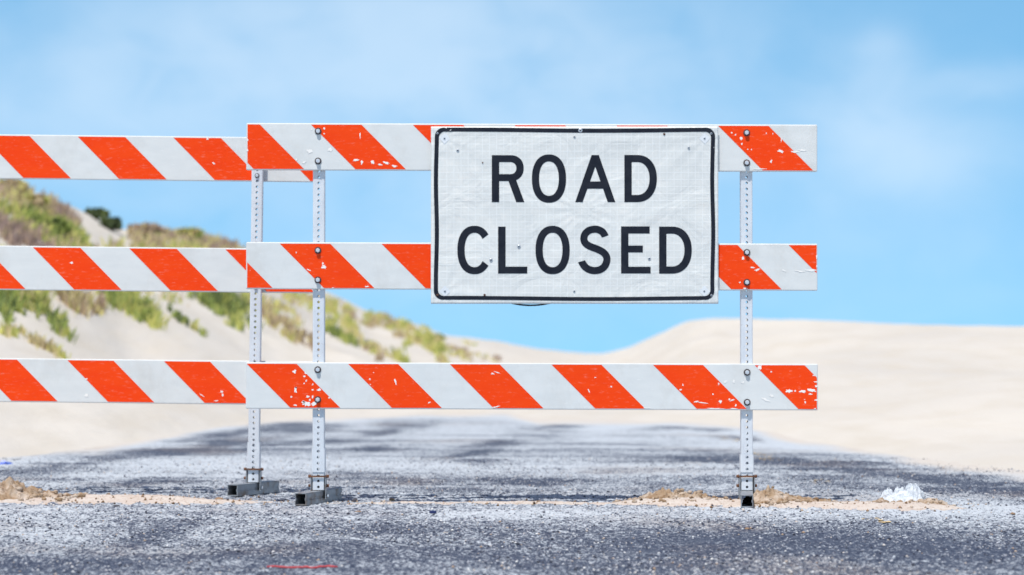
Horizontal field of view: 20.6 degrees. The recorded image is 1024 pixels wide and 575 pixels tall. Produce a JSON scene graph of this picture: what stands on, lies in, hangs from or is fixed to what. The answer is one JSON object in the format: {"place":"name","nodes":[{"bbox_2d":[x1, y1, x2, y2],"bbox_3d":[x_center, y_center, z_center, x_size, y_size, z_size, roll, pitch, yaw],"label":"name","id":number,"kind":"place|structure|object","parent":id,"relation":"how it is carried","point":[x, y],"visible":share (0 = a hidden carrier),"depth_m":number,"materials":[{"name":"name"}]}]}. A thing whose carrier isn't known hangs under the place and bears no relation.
{"place":"outdoors","nodes":[
{"label":"outdoors","id":0,"kind":"place"},
{"bbox_2d":[0,412,1023,574],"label":"road","id":1,"kind":"structure","parent":0,"point":[478,438],"depth_m":11.67,"materials":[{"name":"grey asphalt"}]},
{"bbox_2d":[0,134,312,495],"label":"barricade","id":2,"kind":"object","parent":1,"relation":"on","point":[100,157],"visible":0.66,"depth_m":12.77,"materials":[{"name":"white"}]},
{"bbox_2d":[267,565,337,568],"bbox_3d":[-0.628,0.837,8.438,0.215,0.012,0.011,0,-1,4],"label":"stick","id":3,"kind":"object","parent":1,"relation":"on","point":[320,566],"visible":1,"depth_m":8.44,"materials":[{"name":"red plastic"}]},
{"bbox_2d":[0,493,974,511],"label":"sand","id":4,"kind":"structure","parent":1,"relation":"on","point":[184,500],"depth_m":11.94,"materials":[{"name":"beige sand"}]},
{"bbox_2d":[0,477,87,500],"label":"sand pile","id":5,"kind":"object","parent":4,"relation":"on","point":[10,488],"visible":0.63,"depth_m":12.17,"materials":[{"name":"beige sand"}]},
{"bbox_2d":[613,487,727,502],"bbox_3d":[0.671,0.895,12.043,0.502,0.085,0.840,0,-1,0],"label":"sand pile","id":6,"kind":"object","parent":4,"relation":"on","point":[661,493],"visible":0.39,"depth_m":12.00,"materials":[{"name":"beige sand"}]},
{"bbox_2d":[743,485,875,505],"bbox_3d":[1.302,0.886,11.944,0.643,0.100,0.840,0,-1,0],"label":"sand pile","id":7,"kind":"object","parent":4,"relation":"on","point":[770,496],"visible":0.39,"depth_m":11.86,"materials":[{"name":"beige sand"}]},
{"bbox_2d":[869,497,959,505],"bbox_3d":[1.700,0.906,11.813,0.410,0.054,0.840,0,-1,0],"label":"sand pile","id":8,"kind":"object","parent":4,"relation":"on","point":[926,500],"visible":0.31,"depth_m":11.76,"materials":[{"name":"beige sand"}]},
{"bbox_2d":[880,483,933,501],"bbox_3d":[1.672,0.873,11.861,0.273,0.103,0.136,0,-1,0],"label":"plastic bag","id":9,"kind":"object","parent":8,"relation":"on","point":[915,492],"visible":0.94,"depth_m":11.84,"materials":[{"name":"white plastic"}]},
{"bbox_2d":[246,123,817,507],"bbox_3d":[0.081,0.107,11.950,2.426,1.618,0.472,0,-1,5],"label":"barricade","id":10,"kind":"object","parent":1,"relation":"on","point":[744,269],"visible":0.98,"depth_m":11.99,"materials":[{"name":"white"}]},
{"bbox_2d":[431,127,717,303],"bbox_3d":[0.266,-0.308,11.982,1.223,0.754,0.020,0,-1,0],"label":"road sign","id":11,"kind":"object","parent":10,"relation":"attached to","point":[574,215],"visible":1,"depth_m":11.98,"materials":[{"name":"white metal"}]},
{"bbox_2d":[514,304,546,305],"bbox_3d":[0.080,0.068,11.977,0.204,0.022,0.003,0,-1,0],"label":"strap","id":12,"kind":"object","parent":11,"relation":"attached to","point":[530,304],"visible":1,"depth_m":11.98,"materials":[{"name":"black"}]},
{"bbox_2d":[0,193,1023,469],"bbox_3d":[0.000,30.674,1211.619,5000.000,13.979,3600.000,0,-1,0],"label":"ground","id":13,"kind":"structure","parent":0,"point":[948,393],"depth_m":28.29,"materials":[{"name":"beige sand"}]},
{"bbox_2d":[0,179,28,193],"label":"shrub","id":14,"kind":"object","parent":13,"relation":"on","point":[24,185],"visible":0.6,"depth_m":40.28,"materials":[{"name":"green plant"}]},
{"bbox_2d":[19,192,50,207],"bbox_3d":[-6.482,-1.131,37.959,0.520,0.304,0.511,0,-1,0],"label":"shrub","id":15,"kind":"object","parent":13,"relation":"on","point":[39,199],"visible":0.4,"depth_m":37.81,"materials":[{"name":"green plant"}]},
{"bbox_2d":[37,217,72,235],"bbox_3d":[-5.952,-0.768,36.487,0.532,0.304,0.454,0,-1,0],"label":"shrub","id":16,"kind":"object","parent":13,"relation":"on","point":[62,225],"visible":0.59,"depth_m":36.42,"materials":[{"name":"green plant"}]},
{"bbox_2d":[84,207,110,220],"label":"shrub","id":17,"kind":"object","parent":13,"relation":"on","point":[96,213],"visible":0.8,"depth_m":46.09,"materials":[{"name":"green plant"}]},
{"bbox_2d":[98,215,122,230],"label":"shrub","id":18,"kind":"object","parent":13,"relation":"on","point":[111,223],"visible":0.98,"depth_m":42.44,"materials":[{"name":"green plant"}]},
{"bbox_2d":[127,222,166,236],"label":"shrub","id":19,"kind":"object","parent":13,"relation":"on","point":[154,227],"visible":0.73,"depth_m":47.91,"materials":[{"name":"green plant"}]},
{"bbox_2d":[173,227,204,239],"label":"shrub","id":20,"kind":"object","parent":13,"relation":"on","point":[196,232],"visible":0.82,"depth_m":49.91,"materials":[{"name":"green plant"}]},
{"bbox_2d":[0,179,501,362],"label":"dune grass","id":21,"kind":"structure","parent":13,"relation":"on","point":[26,226],"depth_m":37.42,"materials":[{"name":"green plant"}]},
{"bbox_2d":[435,333,446,339],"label":"shrub","id":22,"kind":"object","parent":13,"relation":"on","point":[441,335],"visible":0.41,"depth_m":61.53,"materials":[{"name":"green plant"}]},
{"bbox_2d":[0,0,1023,352],"label":"sky","id":23,"kind":"structure","parent":0,"point":[912,208],"materials":[{"name":"blue"}]}
]}

